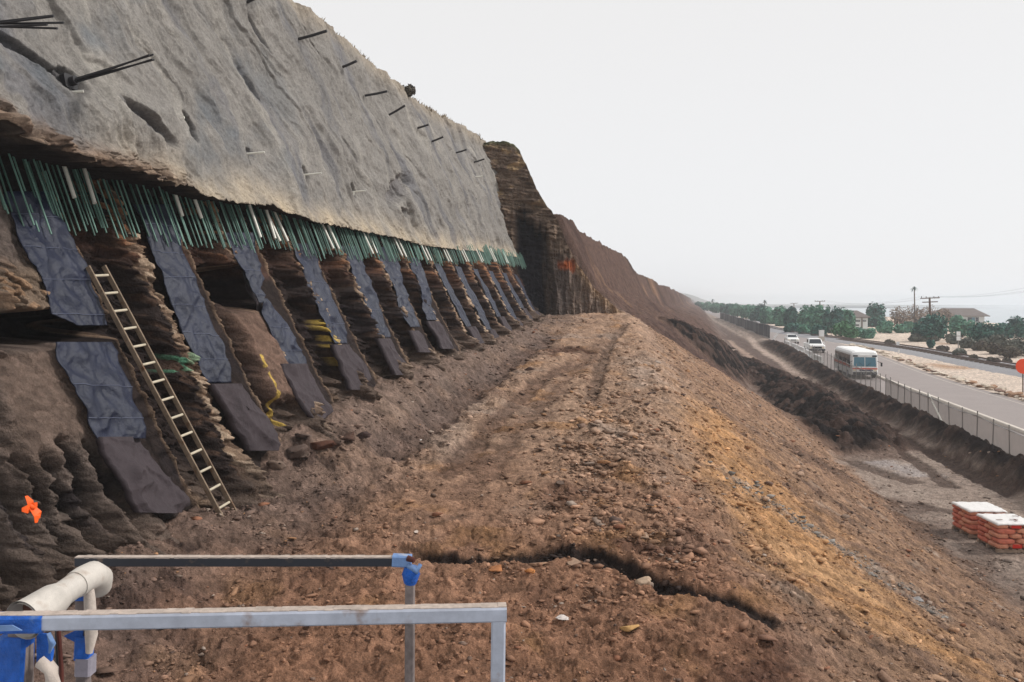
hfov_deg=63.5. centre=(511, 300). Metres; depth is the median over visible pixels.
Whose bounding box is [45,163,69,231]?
green rebar
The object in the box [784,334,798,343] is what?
car
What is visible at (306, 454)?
rock
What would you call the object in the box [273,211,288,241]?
white tube
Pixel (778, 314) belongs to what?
tree
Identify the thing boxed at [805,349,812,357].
concrete barrier
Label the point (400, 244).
white tube
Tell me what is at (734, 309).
tree
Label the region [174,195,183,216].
white tube
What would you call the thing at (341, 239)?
green rebar
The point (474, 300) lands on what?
drainage sheet
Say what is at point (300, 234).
green rebar
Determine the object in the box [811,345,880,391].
chain link fence
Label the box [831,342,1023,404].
road marking
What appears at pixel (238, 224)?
green rebar
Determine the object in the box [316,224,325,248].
green rebar
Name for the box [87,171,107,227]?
green rebar
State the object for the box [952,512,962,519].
cement bag
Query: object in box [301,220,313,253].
green rebar
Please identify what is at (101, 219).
green rebar
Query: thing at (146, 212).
green rebar
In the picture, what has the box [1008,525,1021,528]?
cement bag
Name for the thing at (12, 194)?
green rebar
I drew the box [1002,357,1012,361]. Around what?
brush
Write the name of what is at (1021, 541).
cement bag
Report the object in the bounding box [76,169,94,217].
green rebar
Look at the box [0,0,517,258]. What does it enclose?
sprayed concrete face
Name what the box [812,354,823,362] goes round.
concrete barrier
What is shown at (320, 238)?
green rebar
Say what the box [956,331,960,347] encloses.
road sign
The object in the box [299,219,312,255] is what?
green rebar
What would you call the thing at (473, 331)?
drainage sheet
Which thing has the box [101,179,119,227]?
green rebar
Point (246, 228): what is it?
green rebar
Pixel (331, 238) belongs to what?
green rebar
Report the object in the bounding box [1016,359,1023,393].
warning sign
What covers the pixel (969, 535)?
timber pallet
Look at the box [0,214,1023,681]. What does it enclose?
ground
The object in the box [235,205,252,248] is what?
green rebar
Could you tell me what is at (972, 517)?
cement bag
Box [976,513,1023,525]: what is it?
plastic cover
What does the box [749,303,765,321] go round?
tree
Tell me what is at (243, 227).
green rebar
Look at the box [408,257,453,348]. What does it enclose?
drainage sheet
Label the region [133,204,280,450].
drainage sheet
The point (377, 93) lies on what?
anchor strands
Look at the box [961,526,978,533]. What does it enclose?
cement bag
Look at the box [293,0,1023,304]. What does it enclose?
sky
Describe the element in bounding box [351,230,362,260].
green rebar
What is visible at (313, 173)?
stub pipe
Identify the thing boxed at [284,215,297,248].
green rebar
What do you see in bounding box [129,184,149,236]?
green rebar
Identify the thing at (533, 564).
rock
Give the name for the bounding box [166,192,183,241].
green rebar
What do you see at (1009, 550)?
timber pallet
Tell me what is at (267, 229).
green rebar
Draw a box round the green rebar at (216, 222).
[208,200,224,246]
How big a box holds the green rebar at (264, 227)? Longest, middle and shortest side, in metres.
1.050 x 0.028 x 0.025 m
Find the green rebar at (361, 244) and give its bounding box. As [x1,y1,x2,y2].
[356,231,366,257]
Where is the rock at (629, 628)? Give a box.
[620,624,639,631]
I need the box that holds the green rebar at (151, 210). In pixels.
[142,185,161,234]
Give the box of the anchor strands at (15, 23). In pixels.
[0,14,63,29]
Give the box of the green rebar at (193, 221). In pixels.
[184,197,202,245]
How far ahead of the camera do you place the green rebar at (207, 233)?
15.68 m
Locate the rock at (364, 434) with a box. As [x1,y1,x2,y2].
[356,431,371,438]
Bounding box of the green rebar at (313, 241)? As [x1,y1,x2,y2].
[305,221,321,260]
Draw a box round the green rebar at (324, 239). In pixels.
[318,224,329,254]
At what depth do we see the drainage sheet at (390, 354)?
21.68 m
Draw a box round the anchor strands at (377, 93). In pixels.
[365,90,387,96]
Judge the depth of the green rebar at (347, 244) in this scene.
21.80 m
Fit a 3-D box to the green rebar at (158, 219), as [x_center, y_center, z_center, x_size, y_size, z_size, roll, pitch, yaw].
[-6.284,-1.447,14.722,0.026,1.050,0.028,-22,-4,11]
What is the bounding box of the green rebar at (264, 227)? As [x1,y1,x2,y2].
[257,207,272,247]
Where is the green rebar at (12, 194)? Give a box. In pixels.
[0,157,23,225]
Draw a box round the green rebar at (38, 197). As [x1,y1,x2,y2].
[24,159,51,234]
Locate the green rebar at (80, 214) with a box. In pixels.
[74,198,86,231]
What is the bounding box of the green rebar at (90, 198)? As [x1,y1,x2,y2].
[80,169,102,227]
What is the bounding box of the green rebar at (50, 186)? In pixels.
[44,171,63,220]
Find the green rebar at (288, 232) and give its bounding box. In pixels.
[280,213,294,250]
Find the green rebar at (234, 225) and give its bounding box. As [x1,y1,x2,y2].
[225,203,242,248]
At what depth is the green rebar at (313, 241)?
19.95 m
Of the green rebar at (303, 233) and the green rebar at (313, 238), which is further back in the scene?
the green rebar at (313, 238)
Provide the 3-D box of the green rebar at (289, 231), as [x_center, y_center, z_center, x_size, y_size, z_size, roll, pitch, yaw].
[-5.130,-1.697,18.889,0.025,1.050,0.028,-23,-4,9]
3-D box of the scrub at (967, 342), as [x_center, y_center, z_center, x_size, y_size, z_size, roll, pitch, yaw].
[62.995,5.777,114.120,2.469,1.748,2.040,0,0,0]
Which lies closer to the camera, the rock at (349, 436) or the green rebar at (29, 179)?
the green rebar at (29, 179)
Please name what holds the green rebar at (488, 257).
hanging from the sprayed concrete face
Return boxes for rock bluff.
[482,141,629,314]
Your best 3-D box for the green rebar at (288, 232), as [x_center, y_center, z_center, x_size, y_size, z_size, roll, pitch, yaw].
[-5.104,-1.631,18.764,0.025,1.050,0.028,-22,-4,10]
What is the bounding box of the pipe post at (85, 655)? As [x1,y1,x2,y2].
[64,589,97,681]
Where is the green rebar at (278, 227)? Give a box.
[272,211,284,243]
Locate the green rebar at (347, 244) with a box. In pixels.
[341,228,353,259]
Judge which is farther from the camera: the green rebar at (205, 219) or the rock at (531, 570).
the green rebar at (205, 219)
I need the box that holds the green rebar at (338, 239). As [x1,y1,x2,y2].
[333,226,343,253]
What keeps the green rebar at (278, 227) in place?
hanging from the sprayed concrete face
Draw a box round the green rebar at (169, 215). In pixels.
[158,186,180,244]
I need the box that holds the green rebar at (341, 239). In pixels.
[336,226,346,252]
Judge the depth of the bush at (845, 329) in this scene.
145.96 m
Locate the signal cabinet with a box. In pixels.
[819,330,824,340]
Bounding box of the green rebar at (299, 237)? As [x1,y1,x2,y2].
[293,218,306,255]
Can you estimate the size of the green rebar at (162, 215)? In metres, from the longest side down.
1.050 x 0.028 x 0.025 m
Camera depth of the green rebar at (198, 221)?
15.63 m
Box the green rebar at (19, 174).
[12,156,39,231]
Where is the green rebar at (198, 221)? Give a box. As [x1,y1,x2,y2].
[190,199,206,243]
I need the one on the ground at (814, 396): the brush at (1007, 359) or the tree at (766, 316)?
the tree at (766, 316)
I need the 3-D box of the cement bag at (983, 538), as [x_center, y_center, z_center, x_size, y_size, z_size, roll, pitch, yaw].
[15.540,7.765,27.044,0.434,0.180,0.614,1,2,0]
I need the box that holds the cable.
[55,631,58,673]
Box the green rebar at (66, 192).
[56,165,80,230]
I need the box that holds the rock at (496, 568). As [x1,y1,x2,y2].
[488,565,501,571]
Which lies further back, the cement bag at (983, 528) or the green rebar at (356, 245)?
the cement bag at (983, 528)
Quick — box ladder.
[86,265,236,516]
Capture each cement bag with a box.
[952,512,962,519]
[952,521,962,528]
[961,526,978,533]
[962,509,979,514]
[962,516,979,524]
[965,514,978,519]
[965,523,978,529]
[977,529,985,535]
[977,534,990,542]
[978,525,991,532]
[984,523,992,528]
[985,533,992,539]
[988,521,1007,528]
[988,530,1007,538]
[988,540,1008,548]
[992,526,1015,533]
[992,536,1014,543]
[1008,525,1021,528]
[1008,532,1021,538]
[1008,542,1021,548]
[1012,527,1023,533]
[1012,537,1023,543]
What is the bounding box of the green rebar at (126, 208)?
[116,180,136,236]
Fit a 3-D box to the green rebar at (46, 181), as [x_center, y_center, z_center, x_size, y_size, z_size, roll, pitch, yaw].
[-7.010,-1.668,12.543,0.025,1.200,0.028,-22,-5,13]
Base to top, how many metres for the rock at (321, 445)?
0.196 m
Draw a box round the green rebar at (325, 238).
[320,224,330,253]
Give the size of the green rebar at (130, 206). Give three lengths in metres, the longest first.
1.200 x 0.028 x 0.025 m
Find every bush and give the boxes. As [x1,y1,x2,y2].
[402,84,415,96]
[830,321,858,338]
[856,326,877,338]
[875,320,893,332]
[893,324,910,332]
[903,321,914,331]
[910,312,948,339]
[926,340,935,347]
[947,319,974,337]
[949,315,962,325]
[966,320,1004,341]
[1001,322,1014,338]
[1006,315,1023,337]
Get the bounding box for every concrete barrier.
[797,346,804,352]
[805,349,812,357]
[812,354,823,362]
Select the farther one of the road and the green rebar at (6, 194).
the road
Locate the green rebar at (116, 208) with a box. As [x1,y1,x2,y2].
[106,180,127,236]
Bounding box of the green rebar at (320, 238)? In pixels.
[314,224,325,252]
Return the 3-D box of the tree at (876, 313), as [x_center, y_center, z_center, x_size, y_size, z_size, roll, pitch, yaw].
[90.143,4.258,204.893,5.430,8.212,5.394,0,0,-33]
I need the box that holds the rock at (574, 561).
[566,557,581,567]
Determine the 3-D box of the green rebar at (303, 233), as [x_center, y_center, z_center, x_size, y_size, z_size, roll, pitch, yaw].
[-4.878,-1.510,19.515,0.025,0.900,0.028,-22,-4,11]
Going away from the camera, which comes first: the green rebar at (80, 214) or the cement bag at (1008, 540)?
the green rebar at (80, 214)
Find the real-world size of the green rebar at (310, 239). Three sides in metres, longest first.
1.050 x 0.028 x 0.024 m
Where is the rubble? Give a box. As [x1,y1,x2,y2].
[325,309,1023,656]
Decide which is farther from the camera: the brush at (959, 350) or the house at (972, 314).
the house at (972, 314)
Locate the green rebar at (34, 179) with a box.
[27,161,41,199]
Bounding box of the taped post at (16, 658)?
[0,632,60,681]
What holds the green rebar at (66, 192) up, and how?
hanging from the sprayed concrete face
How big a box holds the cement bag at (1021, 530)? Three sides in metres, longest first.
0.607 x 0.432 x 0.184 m
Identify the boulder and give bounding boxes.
[994,388,1005,392]
[1007,392,1022,396]
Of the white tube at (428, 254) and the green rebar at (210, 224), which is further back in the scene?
the white tube at (428, 254)
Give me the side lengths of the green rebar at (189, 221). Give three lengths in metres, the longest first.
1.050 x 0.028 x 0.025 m
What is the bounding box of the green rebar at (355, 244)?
[349,230,361,259]
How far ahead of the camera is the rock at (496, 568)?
11.00 m
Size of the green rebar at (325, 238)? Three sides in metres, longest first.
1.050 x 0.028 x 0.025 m
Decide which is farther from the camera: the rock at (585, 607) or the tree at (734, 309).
the tree at (734, 309)
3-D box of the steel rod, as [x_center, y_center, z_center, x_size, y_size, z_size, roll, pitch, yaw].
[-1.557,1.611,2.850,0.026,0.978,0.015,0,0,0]
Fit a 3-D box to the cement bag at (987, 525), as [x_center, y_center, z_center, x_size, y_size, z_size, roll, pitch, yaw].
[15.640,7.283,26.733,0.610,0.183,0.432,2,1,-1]
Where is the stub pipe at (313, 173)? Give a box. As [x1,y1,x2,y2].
[304,172,321,175]
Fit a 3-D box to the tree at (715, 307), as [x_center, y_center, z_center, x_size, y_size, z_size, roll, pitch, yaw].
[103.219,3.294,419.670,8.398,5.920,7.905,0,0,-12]
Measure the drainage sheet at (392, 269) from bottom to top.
3.172 m
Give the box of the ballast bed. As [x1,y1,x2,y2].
[707,312,1021,376]
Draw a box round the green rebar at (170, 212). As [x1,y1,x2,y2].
[161,189,179,239]
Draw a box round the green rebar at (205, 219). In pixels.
[197,200,212,238]
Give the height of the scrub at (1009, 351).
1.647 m
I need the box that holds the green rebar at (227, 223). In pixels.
[219,202,234,244]
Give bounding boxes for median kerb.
[876,375,1023,433]
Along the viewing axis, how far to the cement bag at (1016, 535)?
26.14 m
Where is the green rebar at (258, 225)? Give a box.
[251,205,265,243]
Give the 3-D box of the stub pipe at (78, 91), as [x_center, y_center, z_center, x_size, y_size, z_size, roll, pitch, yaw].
[-6.554,-3.062,12.272,0.382,0.150,0.128,0,0,0]
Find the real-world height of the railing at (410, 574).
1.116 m
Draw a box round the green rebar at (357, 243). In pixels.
[352,230,362,258]
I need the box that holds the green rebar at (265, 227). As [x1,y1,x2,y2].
[259,209,271,244]
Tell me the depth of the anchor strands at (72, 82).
12.28 m
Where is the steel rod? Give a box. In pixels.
[56,631,63,681]
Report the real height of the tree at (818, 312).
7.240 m
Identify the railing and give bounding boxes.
[0,602,506,681]
[74,553,421,681]
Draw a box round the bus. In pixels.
[834,346,881,377]
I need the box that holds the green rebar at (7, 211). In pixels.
[0,189,8,213]
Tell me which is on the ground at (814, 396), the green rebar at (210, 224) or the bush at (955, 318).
the bush at (955, 318)
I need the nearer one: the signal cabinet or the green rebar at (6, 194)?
the green rebar at (6, 194)
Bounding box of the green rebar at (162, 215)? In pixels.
[152,188,171,241]
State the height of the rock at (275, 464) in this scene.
0.200 m
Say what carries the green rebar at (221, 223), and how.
hanging from the sprayed concrete face
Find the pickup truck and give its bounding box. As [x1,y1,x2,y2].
[803,338,824,352]
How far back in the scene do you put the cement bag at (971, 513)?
27.76 m
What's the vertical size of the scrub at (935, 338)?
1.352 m
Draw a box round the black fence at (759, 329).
[720,313,769,337]
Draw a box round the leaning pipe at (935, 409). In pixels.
[927,393,941,419]
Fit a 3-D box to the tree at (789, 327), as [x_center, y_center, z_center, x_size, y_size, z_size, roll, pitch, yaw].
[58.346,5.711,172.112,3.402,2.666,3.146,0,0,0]
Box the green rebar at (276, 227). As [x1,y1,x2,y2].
[270,210,282,243]
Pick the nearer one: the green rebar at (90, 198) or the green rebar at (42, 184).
the green rebar at (42, 184)
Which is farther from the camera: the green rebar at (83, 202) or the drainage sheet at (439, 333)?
the drainage sheet at (439, 333)
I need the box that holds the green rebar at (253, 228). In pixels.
[246,209,260,248]
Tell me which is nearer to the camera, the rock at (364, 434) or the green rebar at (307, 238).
the rock at (364, 434)
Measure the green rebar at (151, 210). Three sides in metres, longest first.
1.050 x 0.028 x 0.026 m
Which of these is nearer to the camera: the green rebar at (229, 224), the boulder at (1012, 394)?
the green rebar at (229, 224)
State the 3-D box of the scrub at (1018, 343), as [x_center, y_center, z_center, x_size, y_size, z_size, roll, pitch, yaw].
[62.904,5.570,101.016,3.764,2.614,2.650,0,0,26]
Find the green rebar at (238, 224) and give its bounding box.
[230,205,245,244]
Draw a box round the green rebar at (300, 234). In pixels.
[294,218,306,250]
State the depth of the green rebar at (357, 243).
22.74 m
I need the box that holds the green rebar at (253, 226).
[245,205,261,249]
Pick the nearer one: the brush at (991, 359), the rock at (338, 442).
the rock at (338, 442)
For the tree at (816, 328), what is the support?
on the ground at (814, 396)
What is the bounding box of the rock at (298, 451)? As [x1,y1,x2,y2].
[286,444,307,458]
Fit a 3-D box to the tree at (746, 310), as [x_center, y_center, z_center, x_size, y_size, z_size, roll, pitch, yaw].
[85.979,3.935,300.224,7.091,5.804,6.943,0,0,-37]
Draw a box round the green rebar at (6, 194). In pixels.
[0,172,12,211]
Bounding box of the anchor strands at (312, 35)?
[298,29,326,39]
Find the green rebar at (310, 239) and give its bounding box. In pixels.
[302,220,317,257]
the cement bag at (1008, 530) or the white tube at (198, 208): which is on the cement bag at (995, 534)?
the cement bag at (1008, 530)
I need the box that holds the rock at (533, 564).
[528,562,547,566]
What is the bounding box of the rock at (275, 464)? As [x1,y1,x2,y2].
[266,460,286,469]
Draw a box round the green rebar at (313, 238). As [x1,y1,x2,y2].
[306,221,319,255]
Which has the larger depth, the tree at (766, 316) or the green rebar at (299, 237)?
the tree at (766, 316)
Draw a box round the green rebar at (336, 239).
[331,226,342,255]
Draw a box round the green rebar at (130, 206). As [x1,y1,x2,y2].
[120,180,139,232]
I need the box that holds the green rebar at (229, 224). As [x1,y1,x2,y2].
[221,202,237,245]
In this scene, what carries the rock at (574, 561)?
on the ground at (814, 396)
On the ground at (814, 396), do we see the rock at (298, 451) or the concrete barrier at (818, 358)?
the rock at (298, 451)
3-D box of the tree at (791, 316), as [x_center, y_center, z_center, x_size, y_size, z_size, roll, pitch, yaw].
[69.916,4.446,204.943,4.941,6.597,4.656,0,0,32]
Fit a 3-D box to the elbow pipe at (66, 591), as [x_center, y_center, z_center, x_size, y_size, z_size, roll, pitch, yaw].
[-1.529,1.008,2.863,0.141,0.160,0.461,0,0,8]
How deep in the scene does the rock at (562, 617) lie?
9.63 m
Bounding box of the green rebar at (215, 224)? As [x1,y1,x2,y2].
[206,200,224,248]
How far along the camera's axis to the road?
72.16 m
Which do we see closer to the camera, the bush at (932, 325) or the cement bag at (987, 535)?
the cement bag at (987, 535)
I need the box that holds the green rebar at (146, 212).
[135,184,156,241]
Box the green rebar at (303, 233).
[298,219,311,254]
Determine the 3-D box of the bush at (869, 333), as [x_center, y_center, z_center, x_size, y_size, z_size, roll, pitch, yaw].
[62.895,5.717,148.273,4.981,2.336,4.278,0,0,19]
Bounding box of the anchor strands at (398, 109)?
[389,105,404,115]
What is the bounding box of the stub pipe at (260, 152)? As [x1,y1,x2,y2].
[247,151,264,154]
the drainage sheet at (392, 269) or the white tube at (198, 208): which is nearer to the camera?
the white tube at (198, 208)
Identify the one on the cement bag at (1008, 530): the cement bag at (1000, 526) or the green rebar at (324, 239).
the cement bag at (1000, 526)
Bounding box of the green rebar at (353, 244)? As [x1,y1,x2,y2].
[347,229,358,259]
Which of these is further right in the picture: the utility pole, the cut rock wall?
the utility pole
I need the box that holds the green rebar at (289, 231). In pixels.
[282,215,295,247]
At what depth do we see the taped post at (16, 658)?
2.72 m
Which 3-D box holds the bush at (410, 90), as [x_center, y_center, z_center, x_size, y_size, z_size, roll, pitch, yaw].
[-4.122,-8.339,32.787,0.683,0.576,0.502,0,0,0]
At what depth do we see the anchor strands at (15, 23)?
10.11 m
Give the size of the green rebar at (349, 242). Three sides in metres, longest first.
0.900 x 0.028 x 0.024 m
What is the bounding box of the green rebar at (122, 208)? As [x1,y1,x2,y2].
[111,179,133,236]
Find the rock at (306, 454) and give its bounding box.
[300,451,309,457]
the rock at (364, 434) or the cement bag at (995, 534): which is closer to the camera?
the rock at (364, 434)
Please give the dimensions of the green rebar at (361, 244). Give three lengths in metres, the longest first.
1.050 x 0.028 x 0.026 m
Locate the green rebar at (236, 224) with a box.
[228,204,244,244]
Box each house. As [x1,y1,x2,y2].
[850,310,870,328]
[935,308,988,321]
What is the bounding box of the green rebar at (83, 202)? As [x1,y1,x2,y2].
[72,169,95,235]
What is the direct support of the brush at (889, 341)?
on the ballast bed
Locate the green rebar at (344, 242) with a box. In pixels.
[338,227,350,258]
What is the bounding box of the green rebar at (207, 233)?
[201,218,212,248]
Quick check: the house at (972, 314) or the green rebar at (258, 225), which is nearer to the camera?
the green rebar at (258, 225)
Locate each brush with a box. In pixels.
[884,338,894,344]
[936,345,949,350]
[952,348,966,354]
[969,354,978,358]
[986,357,999,361]
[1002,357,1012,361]
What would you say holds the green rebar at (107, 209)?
hanging from the sprayed concrete face
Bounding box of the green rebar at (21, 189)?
[8,153,34,225]
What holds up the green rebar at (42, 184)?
hanging from the sprayed concrete face
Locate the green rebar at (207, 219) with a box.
[200,200,215,239]
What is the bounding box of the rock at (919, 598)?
[914,596,923,601]
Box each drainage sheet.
[4,191,189,512]
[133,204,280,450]
[226,232,332,418]
[293,243,371,389]
[341,246,405,374]
[372,247,429,351]
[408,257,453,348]
[434,263,483,343]
[455,266,498,337]
[473,269,512,330]
[489,271,522,325]
[502,273,532,320]
[514,274,540,314]
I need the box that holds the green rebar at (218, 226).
[209,200,225,247]
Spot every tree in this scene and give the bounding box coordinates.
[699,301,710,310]
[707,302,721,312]
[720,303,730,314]
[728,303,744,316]
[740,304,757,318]
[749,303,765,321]
[759,306,777,323]
[772,305,786,325]
[783,306,798,325]
[783,322,798,331]
[796,304,814,325]
[797,323,810,333]
[809,304,830,328]
[809,324,827,335]
[822,305,843,332]
[841,307,855,324]
[865,303,886,326]
[889,306,910,324]
[903,304,926,323]
[910,286,916,322]
[923,306,943,317]
[938,308,953,323]
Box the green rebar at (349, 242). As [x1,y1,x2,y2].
[344,229,354,255]
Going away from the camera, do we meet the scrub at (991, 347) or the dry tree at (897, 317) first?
the scrub at (991, 347)
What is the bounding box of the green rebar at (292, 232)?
[286,216,299,249]
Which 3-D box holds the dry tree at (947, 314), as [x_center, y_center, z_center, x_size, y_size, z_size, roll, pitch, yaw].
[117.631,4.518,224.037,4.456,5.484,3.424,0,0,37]
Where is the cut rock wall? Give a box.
[0,164,544,609]
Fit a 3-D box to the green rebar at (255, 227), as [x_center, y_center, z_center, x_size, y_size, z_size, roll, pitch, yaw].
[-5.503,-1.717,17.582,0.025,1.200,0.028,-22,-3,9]
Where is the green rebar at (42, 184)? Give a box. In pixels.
[32,159,53,213]
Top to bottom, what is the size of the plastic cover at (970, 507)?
0.094 m
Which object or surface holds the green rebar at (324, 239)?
hanging from the sprayed concrete face
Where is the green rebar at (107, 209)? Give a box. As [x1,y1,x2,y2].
[97,180,118,238]
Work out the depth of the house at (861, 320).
192.09 m
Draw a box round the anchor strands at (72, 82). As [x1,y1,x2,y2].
[59,54,154,90]
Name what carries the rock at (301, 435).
on the ground at (814, 396)
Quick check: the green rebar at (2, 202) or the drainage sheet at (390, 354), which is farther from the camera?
the drainage sheet at (390, 354)
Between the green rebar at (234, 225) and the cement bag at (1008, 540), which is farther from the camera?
the cement bag at (1008, 540)
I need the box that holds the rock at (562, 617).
[555,615,568,619]
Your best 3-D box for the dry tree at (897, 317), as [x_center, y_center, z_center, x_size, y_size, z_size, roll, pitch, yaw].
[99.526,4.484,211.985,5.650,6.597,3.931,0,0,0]
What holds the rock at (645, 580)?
on the ground at (814, 396)
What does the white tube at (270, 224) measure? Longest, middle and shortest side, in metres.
0.877 x 0.064 x 0.061 m
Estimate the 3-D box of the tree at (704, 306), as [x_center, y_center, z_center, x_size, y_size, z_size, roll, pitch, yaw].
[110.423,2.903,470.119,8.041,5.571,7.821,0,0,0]
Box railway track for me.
[710,311,1015,368]
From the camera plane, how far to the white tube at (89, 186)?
13.42 m
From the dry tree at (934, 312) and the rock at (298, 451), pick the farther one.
the dry tree at (934, 312)
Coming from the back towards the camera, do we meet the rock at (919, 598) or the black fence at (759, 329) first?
the black fence at (759, 329)
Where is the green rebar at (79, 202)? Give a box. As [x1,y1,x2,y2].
[67,168,88,224]
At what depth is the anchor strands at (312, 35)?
22.37 m
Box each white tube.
[62,166,76,198]
[82,168,96,203]
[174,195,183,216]
[193,199,202,218]
[248,205,261,237]
[265,210,276,238]
[270,217,280,241]
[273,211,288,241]
[322,224,333,248]
[327,225,339,248]
[362,232,373,253]
[393,238,402,255]
[397,239,406,256]
[424,246,431,260]
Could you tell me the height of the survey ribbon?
0.294 m
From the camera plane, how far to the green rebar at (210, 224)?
16.02 m
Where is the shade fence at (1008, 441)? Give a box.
[885,374,1023,455]
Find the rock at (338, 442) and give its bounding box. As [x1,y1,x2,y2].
[333,439,343,445]
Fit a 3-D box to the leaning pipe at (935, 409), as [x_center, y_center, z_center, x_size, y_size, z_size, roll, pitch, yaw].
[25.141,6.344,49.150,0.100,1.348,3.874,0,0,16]
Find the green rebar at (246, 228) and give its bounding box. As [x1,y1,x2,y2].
[238,205,255,252]
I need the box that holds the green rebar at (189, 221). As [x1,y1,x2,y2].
[179,196,198,247]
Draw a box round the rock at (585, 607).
[580,604,590,609]
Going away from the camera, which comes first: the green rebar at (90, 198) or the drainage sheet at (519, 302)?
the green rebar at (90, 198)
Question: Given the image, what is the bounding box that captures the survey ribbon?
[21,496,41,522]
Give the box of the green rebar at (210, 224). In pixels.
[202,201,217,242]
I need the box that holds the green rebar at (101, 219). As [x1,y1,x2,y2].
[96,204,106,232]
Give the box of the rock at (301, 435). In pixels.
[294,433,311,437]
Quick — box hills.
[681,293,966,305]
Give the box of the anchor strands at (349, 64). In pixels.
[342,60,356,67]
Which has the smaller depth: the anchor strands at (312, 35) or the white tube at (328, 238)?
the white tube at (328, 238)
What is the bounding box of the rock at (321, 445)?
[310,440,336,450]
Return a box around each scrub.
[908,333,926,341]
[920,335,940,341]
[944,333,957,343]
[959,337,975,347]
[971,340,987,350]
[985,342,1001,353]
[989,334,1013,346]
[996,345,1022,357]
[1010,337,1023,355]
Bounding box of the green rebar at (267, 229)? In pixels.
[260,209,275,248]
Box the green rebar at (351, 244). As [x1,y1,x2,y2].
[346,229,357,259]
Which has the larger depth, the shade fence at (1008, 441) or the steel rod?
the shade fence at (1008, 441)
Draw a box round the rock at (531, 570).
[524,568,534,573]
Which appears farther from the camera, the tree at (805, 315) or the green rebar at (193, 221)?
the tree at (805, 315)
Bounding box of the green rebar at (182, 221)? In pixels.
[172,194,190,244]
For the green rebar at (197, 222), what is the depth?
15.57 m
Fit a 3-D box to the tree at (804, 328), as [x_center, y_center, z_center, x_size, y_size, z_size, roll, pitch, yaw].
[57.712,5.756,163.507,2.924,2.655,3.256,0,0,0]
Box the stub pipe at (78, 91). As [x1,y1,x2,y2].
[73,90,83,92]
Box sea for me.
[766,305,1023,323]
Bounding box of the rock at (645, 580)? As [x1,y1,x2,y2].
[635,576,651,585]
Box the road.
[705,310,1023,435]
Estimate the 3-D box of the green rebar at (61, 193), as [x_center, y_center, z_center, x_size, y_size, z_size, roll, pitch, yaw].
[-6.930,-1.562,12.788,0.025,1.200,0.028,-22,-5,12]
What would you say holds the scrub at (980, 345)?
on the ground at (814, 396)
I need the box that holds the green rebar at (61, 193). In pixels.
[51,165,76,235]
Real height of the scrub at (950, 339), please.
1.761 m
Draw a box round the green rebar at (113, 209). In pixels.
[102,179,124,238]
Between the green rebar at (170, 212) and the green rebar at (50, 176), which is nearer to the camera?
the green rebar at (50, 176)
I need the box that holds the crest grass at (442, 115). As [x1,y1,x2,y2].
[315,13,483,139]
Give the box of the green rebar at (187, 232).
[182,217,192,246]
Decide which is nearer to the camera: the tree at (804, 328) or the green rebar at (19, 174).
the green rebar at (19, 174)
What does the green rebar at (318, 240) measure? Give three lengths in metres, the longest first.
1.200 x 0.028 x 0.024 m
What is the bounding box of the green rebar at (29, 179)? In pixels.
[22,159,44,224]
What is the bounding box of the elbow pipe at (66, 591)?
[7,561,112,638]
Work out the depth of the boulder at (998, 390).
67.08 m
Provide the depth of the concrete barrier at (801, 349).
109.53 m
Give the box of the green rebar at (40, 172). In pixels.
[36,161,55,214]
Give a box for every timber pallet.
[952,525,977,537]
[977,538,1023,552]
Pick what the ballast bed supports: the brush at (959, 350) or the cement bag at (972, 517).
the brush at (959, 350)
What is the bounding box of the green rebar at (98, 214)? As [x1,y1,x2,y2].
[82,170,103,227]
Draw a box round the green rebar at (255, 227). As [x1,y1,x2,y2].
[247,205,262,246]
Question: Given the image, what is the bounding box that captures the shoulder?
[744,318,1023,401]
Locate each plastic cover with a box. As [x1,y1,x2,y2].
[951,502,1007,512]
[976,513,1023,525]
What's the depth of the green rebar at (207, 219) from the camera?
15.94 m
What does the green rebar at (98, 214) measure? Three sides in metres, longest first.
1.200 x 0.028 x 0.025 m
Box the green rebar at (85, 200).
[74,169,97,232]
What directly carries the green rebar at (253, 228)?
hanging from the sprayed concrete face
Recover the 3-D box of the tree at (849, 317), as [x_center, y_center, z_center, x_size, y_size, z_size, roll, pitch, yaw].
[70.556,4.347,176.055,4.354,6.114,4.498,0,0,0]
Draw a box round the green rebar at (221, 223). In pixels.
[212,201,230,247]
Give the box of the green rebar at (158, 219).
[149,192,168,246]
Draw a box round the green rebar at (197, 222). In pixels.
[188,198,207,247]
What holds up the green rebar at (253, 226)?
hanging from the sprayed concrete face
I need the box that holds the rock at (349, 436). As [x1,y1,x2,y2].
[340,431,354,440]
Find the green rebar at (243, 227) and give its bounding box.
[234,205,251,249]
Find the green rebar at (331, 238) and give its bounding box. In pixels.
[326,224,336,254]
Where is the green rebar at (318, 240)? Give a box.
[311,223,324,258]
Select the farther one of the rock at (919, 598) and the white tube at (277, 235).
the white tube at (277, 235)
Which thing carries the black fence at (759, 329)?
on the ground at (814, 396)
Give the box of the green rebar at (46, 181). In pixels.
[38,160,59,217]
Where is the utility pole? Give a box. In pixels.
[920,296,939,314]
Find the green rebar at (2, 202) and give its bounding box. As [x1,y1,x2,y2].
[0,193,5,209]
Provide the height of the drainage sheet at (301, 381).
3.772 m
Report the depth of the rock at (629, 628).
9.36 m
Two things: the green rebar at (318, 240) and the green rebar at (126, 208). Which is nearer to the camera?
the green rebar at (126, 208)
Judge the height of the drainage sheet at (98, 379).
4.724 m
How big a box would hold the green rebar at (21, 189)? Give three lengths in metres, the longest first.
1.200 x 0.028 x 0.025 m
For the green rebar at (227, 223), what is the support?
hanging from the sprayed concrete face

